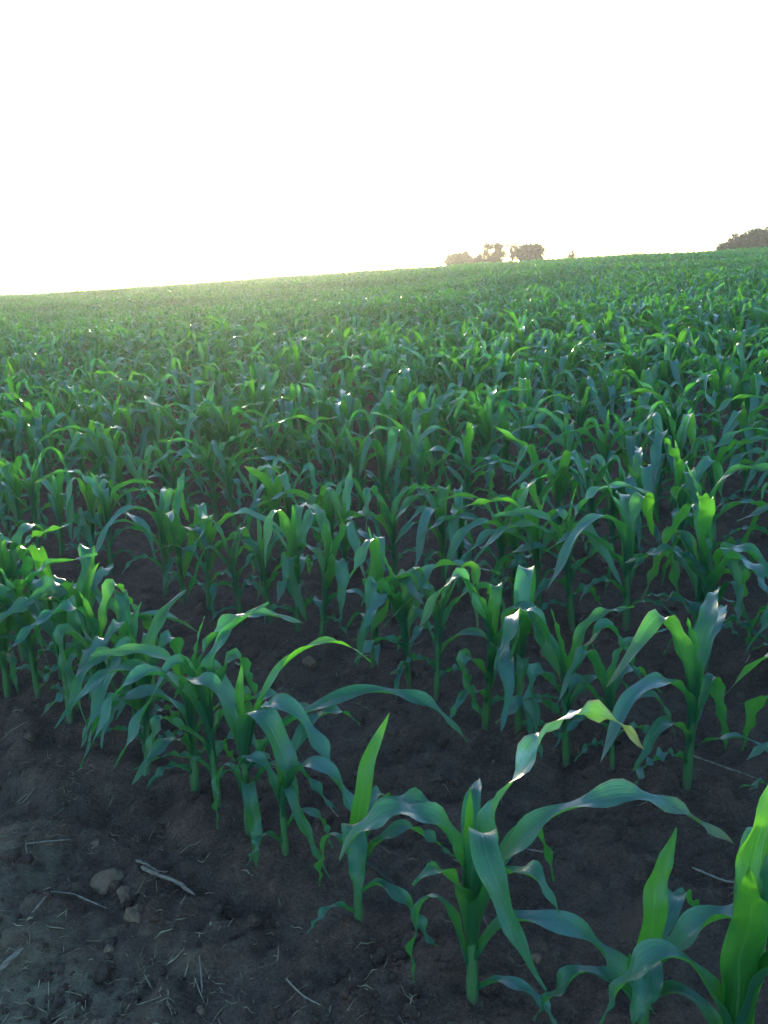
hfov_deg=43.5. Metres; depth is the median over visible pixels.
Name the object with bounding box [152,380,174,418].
maize plant
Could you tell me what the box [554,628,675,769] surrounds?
maize plant
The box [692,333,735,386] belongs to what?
maize plant
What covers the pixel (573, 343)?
maize plant
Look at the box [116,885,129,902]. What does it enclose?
stone
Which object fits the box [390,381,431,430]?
maize plant
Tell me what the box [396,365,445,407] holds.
maize plant
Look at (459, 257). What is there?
round tree
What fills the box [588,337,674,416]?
maize plant
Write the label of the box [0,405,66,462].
maize plant
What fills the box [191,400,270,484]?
maize plant
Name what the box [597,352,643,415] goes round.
maize plant
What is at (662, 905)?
maize plant
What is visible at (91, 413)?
maize plant
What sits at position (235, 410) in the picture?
maize plant
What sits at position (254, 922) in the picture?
soil crumbs
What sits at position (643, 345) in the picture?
maize plant
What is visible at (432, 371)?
maize plant
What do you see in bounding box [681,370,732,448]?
maize plant
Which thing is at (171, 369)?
maize plant
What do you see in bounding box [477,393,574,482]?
maize plant
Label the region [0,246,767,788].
maize crop
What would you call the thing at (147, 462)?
maize plant
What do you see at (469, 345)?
maize plant
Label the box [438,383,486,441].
maize plant
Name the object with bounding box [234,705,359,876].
maize plant
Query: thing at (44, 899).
dry stalk
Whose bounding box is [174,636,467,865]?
maize plant
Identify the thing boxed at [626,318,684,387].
maize plant
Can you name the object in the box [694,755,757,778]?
dry stalk
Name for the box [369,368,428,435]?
maize plant
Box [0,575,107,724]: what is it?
maize plant
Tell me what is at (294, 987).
dry stalk
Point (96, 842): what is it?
stone
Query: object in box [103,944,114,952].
stone
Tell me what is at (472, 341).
maize plant
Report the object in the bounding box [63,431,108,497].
maize plant
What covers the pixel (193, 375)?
maize plant
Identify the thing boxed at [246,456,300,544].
maize plant
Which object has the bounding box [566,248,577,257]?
tree
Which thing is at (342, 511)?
maize plant
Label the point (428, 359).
maize plant
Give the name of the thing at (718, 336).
maize plant
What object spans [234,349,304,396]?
maize plant
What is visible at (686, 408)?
maize plant
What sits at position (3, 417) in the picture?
maize plant
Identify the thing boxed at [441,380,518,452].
maize plant
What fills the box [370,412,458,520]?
maize plant
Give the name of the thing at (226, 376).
maize plant
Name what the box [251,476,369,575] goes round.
maize plant
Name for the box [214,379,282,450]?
maize plant
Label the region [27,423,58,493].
maize plant
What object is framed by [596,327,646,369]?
maize plant
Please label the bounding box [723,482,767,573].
maize plant
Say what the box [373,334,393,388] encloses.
maize plant
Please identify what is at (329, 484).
maize plant
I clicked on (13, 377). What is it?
maize plant
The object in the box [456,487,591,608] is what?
maize plant
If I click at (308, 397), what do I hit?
maize plant
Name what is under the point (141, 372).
maize plant
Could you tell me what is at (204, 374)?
maize plant
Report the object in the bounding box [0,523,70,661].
maize plant
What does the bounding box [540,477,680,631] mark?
maize plant
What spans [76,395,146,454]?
maize plant
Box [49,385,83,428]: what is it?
maize plant
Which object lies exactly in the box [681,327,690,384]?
maize plant
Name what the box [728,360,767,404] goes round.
maize plant
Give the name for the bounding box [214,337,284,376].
maize plant
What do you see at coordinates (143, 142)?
sky
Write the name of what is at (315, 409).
maize plant
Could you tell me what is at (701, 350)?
maize plant
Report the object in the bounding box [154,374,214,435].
maize plant
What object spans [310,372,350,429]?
maize plant
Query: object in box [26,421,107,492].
maize plant
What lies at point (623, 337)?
maize plant
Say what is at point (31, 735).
stone
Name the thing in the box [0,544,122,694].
maize plant
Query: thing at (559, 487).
maize plant
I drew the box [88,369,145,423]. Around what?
maize plant
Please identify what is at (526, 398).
maize plant
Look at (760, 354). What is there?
maize plant
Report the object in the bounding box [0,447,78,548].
maize plant
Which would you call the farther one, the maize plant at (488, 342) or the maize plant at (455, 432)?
the maize plant at (488, 342)
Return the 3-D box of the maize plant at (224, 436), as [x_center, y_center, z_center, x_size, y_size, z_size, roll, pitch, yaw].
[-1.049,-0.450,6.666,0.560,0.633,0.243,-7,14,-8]
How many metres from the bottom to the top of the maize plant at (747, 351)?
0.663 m
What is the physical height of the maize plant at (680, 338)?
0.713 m
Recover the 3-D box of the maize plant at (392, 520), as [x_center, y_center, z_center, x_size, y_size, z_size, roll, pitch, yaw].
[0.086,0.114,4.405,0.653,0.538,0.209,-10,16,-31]
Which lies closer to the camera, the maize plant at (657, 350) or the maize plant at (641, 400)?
the maize plant at (641, 400)
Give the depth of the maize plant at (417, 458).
5.35 m
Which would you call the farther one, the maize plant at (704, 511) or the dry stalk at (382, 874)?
the maize plant at (704, 511)
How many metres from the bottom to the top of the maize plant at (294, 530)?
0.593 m
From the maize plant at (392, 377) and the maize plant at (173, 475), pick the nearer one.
the maize plant at (173, 475)
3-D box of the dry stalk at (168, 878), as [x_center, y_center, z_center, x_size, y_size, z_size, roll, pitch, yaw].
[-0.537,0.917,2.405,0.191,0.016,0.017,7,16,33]
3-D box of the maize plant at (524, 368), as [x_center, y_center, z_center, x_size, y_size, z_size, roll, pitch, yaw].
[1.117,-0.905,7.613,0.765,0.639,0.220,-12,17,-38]
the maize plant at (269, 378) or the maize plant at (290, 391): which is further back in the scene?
the maize plant at (269, 378)
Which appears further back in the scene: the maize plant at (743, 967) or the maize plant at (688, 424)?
the maize plant at (688, 424)
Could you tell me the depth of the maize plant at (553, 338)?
9.26 m
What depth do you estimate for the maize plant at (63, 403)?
8.41 m
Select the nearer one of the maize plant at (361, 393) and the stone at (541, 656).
the stone at (541, 656)
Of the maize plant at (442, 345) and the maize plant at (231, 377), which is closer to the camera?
the maize plant at (231, 377)
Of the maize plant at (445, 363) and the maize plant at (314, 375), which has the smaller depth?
the maize plant at (314, 375)
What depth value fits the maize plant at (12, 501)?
5.45 m
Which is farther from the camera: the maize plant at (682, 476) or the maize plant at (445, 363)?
the maize plant at (445, 363)
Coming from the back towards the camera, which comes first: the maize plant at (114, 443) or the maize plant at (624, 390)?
the maize plant at (624, 390)
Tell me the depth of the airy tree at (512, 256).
107.17 m
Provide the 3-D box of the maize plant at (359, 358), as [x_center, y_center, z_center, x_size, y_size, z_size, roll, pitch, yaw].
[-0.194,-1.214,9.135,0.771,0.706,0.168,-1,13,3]
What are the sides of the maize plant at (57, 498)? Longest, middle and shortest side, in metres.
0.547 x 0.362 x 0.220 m
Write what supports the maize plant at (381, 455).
on the ground
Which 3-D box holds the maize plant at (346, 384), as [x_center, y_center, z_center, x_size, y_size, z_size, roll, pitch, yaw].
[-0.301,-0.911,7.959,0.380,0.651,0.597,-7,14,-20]
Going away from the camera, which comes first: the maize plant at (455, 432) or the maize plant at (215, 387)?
the maize plant at (455, 432)
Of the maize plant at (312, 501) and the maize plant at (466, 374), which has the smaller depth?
the maize plant at (312, 501)
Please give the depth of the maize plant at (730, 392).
6.57 m
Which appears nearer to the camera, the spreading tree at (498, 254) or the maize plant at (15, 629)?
the maize plant at (15, 629)
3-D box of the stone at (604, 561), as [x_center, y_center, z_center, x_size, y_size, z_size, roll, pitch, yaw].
[1.063,0.238,4.607,0.112,0.073,0.096,20,31,31]
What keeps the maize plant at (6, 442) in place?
on the ground
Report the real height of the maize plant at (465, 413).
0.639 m
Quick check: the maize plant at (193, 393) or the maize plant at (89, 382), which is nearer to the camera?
the maize plant at (193, 393)
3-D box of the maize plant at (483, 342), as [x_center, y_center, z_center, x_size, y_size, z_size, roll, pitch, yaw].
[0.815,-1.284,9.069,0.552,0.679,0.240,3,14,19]
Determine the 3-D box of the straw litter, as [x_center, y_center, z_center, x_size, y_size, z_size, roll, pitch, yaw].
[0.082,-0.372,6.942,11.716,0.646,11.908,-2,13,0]
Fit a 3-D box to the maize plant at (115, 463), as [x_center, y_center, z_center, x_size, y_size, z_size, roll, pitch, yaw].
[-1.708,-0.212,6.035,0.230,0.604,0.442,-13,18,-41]
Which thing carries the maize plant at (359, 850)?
on the ground
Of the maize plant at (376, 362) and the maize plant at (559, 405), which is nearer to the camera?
the maize plant at (559, 405)
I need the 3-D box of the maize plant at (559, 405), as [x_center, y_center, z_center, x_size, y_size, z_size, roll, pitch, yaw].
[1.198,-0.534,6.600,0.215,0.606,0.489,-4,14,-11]
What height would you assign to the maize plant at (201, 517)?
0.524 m
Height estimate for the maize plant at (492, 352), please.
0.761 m
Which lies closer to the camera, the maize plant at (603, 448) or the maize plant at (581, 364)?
the maize plant at (603, 448)
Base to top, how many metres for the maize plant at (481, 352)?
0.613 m
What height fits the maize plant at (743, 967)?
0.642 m
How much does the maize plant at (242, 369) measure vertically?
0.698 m
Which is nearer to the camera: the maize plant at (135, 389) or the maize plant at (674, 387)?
the maize plant at (674, 387)
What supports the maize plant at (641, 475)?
on the ground
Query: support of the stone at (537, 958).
on the ground
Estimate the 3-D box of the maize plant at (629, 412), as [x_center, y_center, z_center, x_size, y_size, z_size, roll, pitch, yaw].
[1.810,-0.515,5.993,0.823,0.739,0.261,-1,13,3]
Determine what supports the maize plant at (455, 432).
on the ground
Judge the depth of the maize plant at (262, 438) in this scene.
6.18 m
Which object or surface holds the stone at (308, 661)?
on the ground
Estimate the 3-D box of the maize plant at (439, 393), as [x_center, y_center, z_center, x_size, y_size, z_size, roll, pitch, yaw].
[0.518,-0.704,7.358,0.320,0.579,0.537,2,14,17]
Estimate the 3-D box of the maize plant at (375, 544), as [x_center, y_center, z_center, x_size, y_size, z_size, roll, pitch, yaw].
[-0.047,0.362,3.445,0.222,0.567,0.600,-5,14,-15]
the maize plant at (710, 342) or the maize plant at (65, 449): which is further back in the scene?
the maize plant at (710, 342)
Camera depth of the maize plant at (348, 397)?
6.87 m
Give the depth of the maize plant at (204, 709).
2.61 m
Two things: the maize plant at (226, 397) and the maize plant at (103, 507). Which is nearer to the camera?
the maize plant at (103, 507)
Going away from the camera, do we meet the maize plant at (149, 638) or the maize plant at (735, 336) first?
the maize plant at (149, 638)
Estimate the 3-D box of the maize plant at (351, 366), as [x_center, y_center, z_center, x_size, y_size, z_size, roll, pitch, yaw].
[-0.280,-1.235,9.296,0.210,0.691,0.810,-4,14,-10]
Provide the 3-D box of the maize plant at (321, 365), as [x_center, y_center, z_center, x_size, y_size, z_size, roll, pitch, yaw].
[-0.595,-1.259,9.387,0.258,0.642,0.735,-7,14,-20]
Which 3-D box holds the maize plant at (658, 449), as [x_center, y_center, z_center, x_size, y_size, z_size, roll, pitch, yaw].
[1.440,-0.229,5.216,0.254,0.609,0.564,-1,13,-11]
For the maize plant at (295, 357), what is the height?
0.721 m
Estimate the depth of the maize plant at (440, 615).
3.27 m
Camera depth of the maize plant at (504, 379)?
7.91 m
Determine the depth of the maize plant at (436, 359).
9.47 m
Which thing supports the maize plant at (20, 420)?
on the ground
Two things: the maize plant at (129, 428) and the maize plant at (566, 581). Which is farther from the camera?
the maize plant at (129, 428)
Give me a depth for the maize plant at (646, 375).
6.87 m
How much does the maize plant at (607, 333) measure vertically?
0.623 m
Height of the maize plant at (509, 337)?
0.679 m
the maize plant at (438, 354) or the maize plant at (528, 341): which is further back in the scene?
the maize plant at (528, 341)
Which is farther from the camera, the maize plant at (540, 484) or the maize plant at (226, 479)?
the maize plant at (226, 479)
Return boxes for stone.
[24,730,36,741]
[89,840,100,848]
[90,868,124,895]
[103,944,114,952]
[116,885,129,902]
[123,904,141,922]
[196,1005,205,1014]
[302,656,317,668]
[531,953,542,963]
[539,649,544,658]
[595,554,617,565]
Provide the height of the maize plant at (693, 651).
0.589 m
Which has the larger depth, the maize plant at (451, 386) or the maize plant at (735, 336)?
the maize plant at (735, 336)
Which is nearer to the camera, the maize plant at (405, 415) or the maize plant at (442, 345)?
the maize plant at (405, 415)
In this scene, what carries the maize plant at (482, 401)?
on the ground
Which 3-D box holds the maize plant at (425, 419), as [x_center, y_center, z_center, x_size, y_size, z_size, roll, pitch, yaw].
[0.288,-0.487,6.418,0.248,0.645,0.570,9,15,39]
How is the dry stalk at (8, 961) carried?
on the ground
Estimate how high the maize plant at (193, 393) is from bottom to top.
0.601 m
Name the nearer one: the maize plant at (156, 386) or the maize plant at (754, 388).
the maize plant at (754, 388)
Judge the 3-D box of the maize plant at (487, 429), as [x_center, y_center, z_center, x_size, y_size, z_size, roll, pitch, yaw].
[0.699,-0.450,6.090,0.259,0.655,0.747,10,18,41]
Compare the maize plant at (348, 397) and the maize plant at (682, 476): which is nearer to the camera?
the maize plant at (682, 476)
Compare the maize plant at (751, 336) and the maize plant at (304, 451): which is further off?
the maize plant at (751, 336)
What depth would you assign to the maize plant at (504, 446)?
6.01 m
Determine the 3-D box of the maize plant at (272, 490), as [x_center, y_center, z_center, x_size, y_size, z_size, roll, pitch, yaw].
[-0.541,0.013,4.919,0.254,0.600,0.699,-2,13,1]
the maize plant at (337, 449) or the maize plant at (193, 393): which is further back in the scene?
the maize plant at (193, 393)
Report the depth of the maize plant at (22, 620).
3.34 m
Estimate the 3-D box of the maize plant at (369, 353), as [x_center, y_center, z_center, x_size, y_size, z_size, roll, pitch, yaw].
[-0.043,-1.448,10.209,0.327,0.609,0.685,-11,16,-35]
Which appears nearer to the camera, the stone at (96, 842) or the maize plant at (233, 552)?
the stone at (96, 842)
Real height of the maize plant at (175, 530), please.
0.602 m
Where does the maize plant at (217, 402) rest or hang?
on the ground
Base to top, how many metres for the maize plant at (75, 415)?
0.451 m
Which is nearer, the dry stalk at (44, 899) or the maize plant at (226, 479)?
the dry stalk at (44, 899)
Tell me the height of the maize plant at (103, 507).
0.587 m
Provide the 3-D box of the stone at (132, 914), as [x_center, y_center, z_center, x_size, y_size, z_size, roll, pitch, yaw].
[-0.596,0.975,2.329,0.064,0.043,0.053,6,15,28]
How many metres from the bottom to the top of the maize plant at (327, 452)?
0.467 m
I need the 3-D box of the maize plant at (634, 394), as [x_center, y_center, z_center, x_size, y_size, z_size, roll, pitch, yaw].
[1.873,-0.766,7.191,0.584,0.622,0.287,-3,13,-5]
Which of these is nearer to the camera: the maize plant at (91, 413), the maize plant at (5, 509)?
the maize plant at (5, 509)
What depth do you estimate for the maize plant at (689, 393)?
6.80 m
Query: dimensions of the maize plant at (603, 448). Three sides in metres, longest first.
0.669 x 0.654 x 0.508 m
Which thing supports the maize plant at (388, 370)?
on the ground
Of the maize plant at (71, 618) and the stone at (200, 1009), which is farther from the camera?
the maize plant at (71, 618)
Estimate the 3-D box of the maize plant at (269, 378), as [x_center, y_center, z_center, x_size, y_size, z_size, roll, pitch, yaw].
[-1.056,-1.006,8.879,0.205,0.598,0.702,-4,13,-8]
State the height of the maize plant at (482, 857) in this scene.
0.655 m
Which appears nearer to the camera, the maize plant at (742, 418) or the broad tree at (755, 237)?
the maize plant at (742, 418)
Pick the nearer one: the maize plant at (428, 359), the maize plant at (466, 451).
the maize plant at (466, 451)
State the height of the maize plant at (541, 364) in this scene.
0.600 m
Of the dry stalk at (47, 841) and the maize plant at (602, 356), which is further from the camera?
the maize plant at (602, 356)
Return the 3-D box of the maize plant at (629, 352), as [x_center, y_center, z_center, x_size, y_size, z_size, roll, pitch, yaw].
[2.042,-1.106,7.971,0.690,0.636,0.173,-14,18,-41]
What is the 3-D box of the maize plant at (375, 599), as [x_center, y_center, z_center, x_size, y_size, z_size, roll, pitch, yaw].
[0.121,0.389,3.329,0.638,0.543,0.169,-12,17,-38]
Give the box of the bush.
[714,234,744,250]
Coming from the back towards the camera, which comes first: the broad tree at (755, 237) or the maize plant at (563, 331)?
the broad tree at (755, 237)
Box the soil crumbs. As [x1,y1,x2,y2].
[0,412,767,1023]
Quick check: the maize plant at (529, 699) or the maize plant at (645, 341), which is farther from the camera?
the maize plant at (645, 341)
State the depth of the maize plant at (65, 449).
6.85 m
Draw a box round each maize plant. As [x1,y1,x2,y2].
[0,372,35,429]
[0,375,18,407]
[0,379,63,439]
[0,391,21,431]
[0,393,28,450]
[0,402,61,475]
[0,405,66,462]
[0,409,20,462]
[0,412,22,457]
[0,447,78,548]
[0,450,27,532]
[0,453,49,543]
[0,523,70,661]
[0,537,37,648]
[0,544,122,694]
[0,552,97,698]
[0,575,51,697]
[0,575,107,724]
[1,397,59,441]
[1,407,38,471]
[7,543,115,679]
[8,579,197,732]
[10,392,72,485]
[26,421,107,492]
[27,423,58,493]
[29,385,69,440]
[29,391,87,442]
[32,468,86,555]
[34,469,182,576]
[37,420,158,507]
[48,439,86,490]
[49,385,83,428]
[54,607,303,793]
[57,393,110,454]
[63,374,87,407]
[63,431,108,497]
[65,474,120,563]
[65,589,231,774]
[68,368,117,421]
[70,408,85,441]
[74,403,120,438]
[75,390,135,438]
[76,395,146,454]
[76,589,163,739]
[79,420,130,488]
[80,373,118,404]
[80,633,160,753]
[86,401,146,451]
[86,427,144,518]
[87,371,123,423]
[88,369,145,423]
[90,602,317,807]
[91,477,200,595]
[102,379,174,425]
[113,403,156,466]
[116,377,157,432]
[128,372,178,418]
[131,395,179,462]
[131,446,225,511]
[132,379,196,438]
[134,400,214,475]
[135,431,204,509]
[138,371,177,395]
[139,362,182,400]
[139,396,178,465]
[146,429,252,521]
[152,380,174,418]
[152,503,283,610]
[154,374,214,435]
[159,358,190,415]
[159,399,220,477]
[163,474,208,604]
[168,382,200,425]
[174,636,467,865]
[177,371,217,406]
[179,364,219,401]
[184,382,239,473]
[186,364,223,404]
[186,440,293,527]
[187,391,237,445]
[187,519,261,625]
[188,368,241,403]
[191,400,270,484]
[192,402,268,472]
[196,364,248,407]
[204,362,245,420]
[208,512,319,624]
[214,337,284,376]
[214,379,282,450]
[219,383,281,441]
[219,395,299,490]
[222,387,244,443]
[226,407,320,491]
[227,355,252,405]
[231,364,296,417]
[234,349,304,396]
[234,417,313,487]
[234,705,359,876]
[242,466,297,556]
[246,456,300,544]
[248,361,273,406]
[250,369,283,452]
[251,463,321,545]
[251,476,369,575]
[258,346,311,409]
[261,409,386,497]
[263,502,321,632]
[264,357,288,408]
[264,372,281,420]
[265,353,304,376]
[266,389,319,443]
[272,415,339,502]
[274,503,365,637]
[276,481,359,548]
[278,383,311,459]
[279,345,328,402]
[281,431,364,498]
[296,375,333,423]
[297,367,322,423]
[298,381,352,448]
[301,359,328,406]
[302,350,340,399]
[304,357,326,396]
[307,713,453,946]
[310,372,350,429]
[311,388,332,447]
[311,397,365,465]
[312,462,381,565]
[321,390,362,463]
[324,345,395,414]
[330,425,411,516]
[332,363,379,420]
[336,389,410,475]
[339,367,414,416]
[339,699,733,1023]
[340,484,472,575]
[345,350,369,414]
[345,527,423,668]
[349,346,389,398]
[354,373,376,436]
[354,551,500,697]
[355,436,430,516]
[361,349,397,404]
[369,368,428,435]
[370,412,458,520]
[370,561,505,701]
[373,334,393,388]
[373,354,404,418]
[384,424,478,512]
[386,352,454,403]
[386,385,441,465]
[387,343,401,374]
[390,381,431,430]
[393,480,466,579]
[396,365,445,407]
[396,390,461,482]
[399,344,426,386]
[400,344,444,397]
[402,347,455,407]
[408,396,479,484]
[410,348,486,412]
[418,474,575,597]
[418,568,561,731]
[426,347,447,397]
[426,384,463,448]
[429,346,470,397]
[433,422,521,522]
[434,339,466,390]
[435,350,498,416]
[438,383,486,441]
[440,340,492,391]
[440,387,527,477]
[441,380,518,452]
[442,327,533,389]
[442,346,488,395]
[442,383,526,446]
[444,482,540,605]
[445,485,475,592]
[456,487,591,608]
[457,332,514,384]
[458,385,542,489]
[465,385,511,445]
[466,426,587,523]
[468,333,498,386]
[469,330,504,389]
[470,345,538,415]
[473,481,653,631]
[477,339,507,398]
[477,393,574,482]
[483,351,546,420]
[485,400,538,489]
[489,407,589,502]
[491,358,548,429]
[493,565,558,734]
[495,332,513,379]
[495,606,640,767]
[507,450,586,540]
[510,377,569,448]
[511,329,540,381]
[512,352,557,395]
[520,367,580,434]
[527,335,596,410]
[528,349,557,406]
[530,332,595,393]
[532,455,626,557]
[533,827,732,1023]
[534,330,569,389]
[538,386,620,456]
[538,389,583,464]
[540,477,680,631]
[543,409,666,513]
[544,331,574,387]
[549,370,601,427]
[550,339,600,402]
[551,355,578,399]
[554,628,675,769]
[560,329,585,373]
[560,331,601,381]
[560,454,650,551]
[565,356,608,415]
[568,319,595,378]
[573,335,663,403]
[577,412,635,477]
[584,346,605,391]
[584,362,629,433]
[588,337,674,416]
[594,374,648,439]
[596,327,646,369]
[596,331,636,361]
[597,324,632,401]
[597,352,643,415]
[598,342,647,411]
[599,785,767,1023]
[600,587,728,790]
[604,369,662,441]
[611,395,652,470]
[612,369,733,478]
[620,446,660,568]
[621,532,767,671]
[624,411,673,518]
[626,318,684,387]
[626,332,669,386]
[626,400,715,508]
[629,374,697,480]
[637,357,723,403]
[639,333,683,415]
[640,339,695,398]
[640,368,687,431]
[640,491,767,644]
[642,333,705,392]
[644,390,722,478]
[645,329,694,401]
[654,377,709,438]
[655,436,728,571]
[656,435,767,512]
[661,463,767,575]
[673,329,746,394]
[677,345,725,419]
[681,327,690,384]
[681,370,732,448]
[686,353,764,416]
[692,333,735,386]
[701,365,767,452]
[702,332,714,389]
[702,427,767,492]
[704,324,767,372]
[704,394,767,453]
[709,328,767,369]
[718,372,767,449]
[721,342,767,409]
[722,394,767,494]
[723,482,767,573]
[725,331,767,376]
[727,329,745,359]
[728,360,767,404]
[736,344,767,394]
[739,331,767,376]
[742,450,767,512]
[745,606,767,649]
[746,349,767,412]
[748,327,767,389]
[756,422,767,449]
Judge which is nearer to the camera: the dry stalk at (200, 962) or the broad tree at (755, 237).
the dry stalk at (200, 962)
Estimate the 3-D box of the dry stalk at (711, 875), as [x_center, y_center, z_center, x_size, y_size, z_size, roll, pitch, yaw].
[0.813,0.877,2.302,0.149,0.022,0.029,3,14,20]
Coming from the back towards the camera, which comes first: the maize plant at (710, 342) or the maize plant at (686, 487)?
the maize plant at (710, 342)
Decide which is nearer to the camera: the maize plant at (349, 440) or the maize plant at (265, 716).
the maize plant at (265, 716)
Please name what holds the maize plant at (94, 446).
on the ground
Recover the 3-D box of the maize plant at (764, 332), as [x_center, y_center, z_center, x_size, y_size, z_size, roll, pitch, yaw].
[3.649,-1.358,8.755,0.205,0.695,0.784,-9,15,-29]
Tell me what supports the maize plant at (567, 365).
on the ground
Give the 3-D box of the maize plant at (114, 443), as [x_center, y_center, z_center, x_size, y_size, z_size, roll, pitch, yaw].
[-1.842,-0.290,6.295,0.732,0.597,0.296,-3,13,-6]
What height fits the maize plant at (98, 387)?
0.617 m
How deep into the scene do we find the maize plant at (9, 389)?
8.99 m
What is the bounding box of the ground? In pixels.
[0,280,767,1023]
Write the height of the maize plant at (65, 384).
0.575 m
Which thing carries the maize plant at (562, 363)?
on the ground
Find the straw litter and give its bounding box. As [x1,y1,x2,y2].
[0,392,767,1023]
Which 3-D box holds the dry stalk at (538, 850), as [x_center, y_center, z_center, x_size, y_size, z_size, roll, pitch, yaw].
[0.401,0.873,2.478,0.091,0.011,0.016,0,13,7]
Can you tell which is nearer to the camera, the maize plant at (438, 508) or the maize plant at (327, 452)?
the maize plant at (438, 508)
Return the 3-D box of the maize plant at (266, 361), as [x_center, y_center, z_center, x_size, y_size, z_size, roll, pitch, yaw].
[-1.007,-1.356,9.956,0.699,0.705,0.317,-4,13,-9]
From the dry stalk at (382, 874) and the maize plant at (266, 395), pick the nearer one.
the dry stalk at (382, 874)
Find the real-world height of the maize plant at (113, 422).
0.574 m
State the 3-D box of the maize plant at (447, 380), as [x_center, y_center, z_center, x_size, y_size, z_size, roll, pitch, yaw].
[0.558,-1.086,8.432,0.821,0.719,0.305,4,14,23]
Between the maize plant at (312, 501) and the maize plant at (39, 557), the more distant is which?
the maize plant at (312, 501)
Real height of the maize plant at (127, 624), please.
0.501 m
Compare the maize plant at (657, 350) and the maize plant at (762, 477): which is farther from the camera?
the maize plant at (657, 350)
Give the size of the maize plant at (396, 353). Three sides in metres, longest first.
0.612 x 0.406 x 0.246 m
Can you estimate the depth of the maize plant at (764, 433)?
6.24 m
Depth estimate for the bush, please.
106.80 m
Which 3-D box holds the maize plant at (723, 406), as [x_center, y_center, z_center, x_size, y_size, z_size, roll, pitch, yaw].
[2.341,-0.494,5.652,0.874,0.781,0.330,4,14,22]
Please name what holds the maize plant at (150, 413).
on the ground
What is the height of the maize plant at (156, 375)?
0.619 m
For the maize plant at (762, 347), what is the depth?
8.00 m
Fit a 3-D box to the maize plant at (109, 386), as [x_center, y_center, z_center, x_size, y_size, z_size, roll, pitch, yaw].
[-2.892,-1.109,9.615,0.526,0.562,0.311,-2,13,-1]
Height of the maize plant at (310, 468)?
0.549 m
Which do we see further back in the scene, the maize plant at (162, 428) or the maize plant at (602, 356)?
the maize plant at (602, 356)
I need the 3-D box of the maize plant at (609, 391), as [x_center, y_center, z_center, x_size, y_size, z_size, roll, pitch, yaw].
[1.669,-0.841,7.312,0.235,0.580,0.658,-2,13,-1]
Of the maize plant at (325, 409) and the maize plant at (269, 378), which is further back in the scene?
the maize plant at (269, 378)
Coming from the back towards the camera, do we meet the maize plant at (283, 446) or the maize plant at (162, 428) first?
the maize plant at (162, 428)
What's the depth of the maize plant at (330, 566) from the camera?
3.79 m
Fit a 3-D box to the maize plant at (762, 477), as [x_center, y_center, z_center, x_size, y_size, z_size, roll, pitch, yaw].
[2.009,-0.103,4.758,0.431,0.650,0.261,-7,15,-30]
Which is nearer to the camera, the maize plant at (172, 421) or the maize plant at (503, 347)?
the maize plant at (172, 421)
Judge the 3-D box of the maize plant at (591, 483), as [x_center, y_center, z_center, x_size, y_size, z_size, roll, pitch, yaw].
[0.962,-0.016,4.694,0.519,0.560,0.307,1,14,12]
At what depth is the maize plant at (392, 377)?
7.83 m
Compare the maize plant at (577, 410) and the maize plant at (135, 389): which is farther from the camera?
the maize plant at (135, 389)
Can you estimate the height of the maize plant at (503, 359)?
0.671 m
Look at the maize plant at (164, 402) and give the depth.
8.59 m
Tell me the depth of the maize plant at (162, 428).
7.27 m
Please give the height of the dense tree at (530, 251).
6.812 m
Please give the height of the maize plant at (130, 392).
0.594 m
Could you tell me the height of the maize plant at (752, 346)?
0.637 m
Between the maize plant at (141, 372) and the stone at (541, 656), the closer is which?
the stone at (541, 656)
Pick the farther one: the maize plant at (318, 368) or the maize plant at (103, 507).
the maize plant at (318, 368)
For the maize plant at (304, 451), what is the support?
on the ground
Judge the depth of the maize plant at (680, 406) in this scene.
5.95 m
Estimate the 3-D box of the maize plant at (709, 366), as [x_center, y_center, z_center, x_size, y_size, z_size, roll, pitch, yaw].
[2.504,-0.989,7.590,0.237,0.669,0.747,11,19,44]
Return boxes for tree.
[437,249,476,265]
[473,240,510,262]
[503,240,519,260]
[512,239,547,261]
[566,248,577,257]
[726,225,767,249]
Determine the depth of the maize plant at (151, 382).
8.86 m
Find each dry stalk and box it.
[0,947,23,970]
[25,839,70,844]
[31,886,105,913]
[135,859,167,872]
[141,865,194,894]
[199,955,202,990]
[286,978,320,1005]
[366,851,395,884]
[525,848,556,852]
[692,867,733,882]
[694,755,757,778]
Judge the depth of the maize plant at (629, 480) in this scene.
4.59 m
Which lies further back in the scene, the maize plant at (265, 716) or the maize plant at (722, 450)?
the maize plant at (722, 450)
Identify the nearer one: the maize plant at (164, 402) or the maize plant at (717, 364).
the maize plant at (717, 364)
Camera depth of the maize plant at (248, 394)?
7.86 m
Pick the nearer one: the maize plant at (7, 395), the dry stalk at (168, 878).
the dry stalk at (168, 878)
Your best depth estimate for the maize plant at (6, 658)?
3.39 m
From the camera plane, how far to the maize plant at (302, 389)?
9.59 m
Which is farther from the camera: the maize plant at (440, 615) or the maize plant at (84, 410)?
the maize plant at (84, 410)
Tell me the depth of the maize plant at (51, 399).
8.75 m
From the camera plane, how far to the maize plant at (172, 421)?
7.03 m
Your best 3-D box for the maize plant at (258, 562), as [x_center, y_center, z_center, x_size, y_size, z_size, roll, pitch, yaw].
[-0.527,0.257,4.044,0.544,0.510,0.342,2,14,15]
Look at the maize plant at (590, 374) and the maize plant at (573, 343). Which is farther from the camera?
the maize plant at (573, 343)
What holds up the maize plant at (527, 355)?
on the ground
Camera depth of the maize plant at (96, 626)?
3.03 m
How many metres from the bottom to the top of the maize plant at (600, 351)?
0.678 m
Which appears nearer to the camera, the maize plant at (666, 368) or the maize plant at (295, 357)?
the maize plant at (666, 368)
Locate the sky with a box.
[0,0,767,292]
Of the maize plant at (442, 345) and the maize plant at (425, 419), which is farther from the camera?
the maize plant at (442, 345)
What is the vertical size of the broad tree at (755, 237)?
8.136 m
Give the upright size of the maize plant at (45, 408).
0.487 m
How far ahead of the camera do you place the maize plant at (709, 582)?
3.34 m

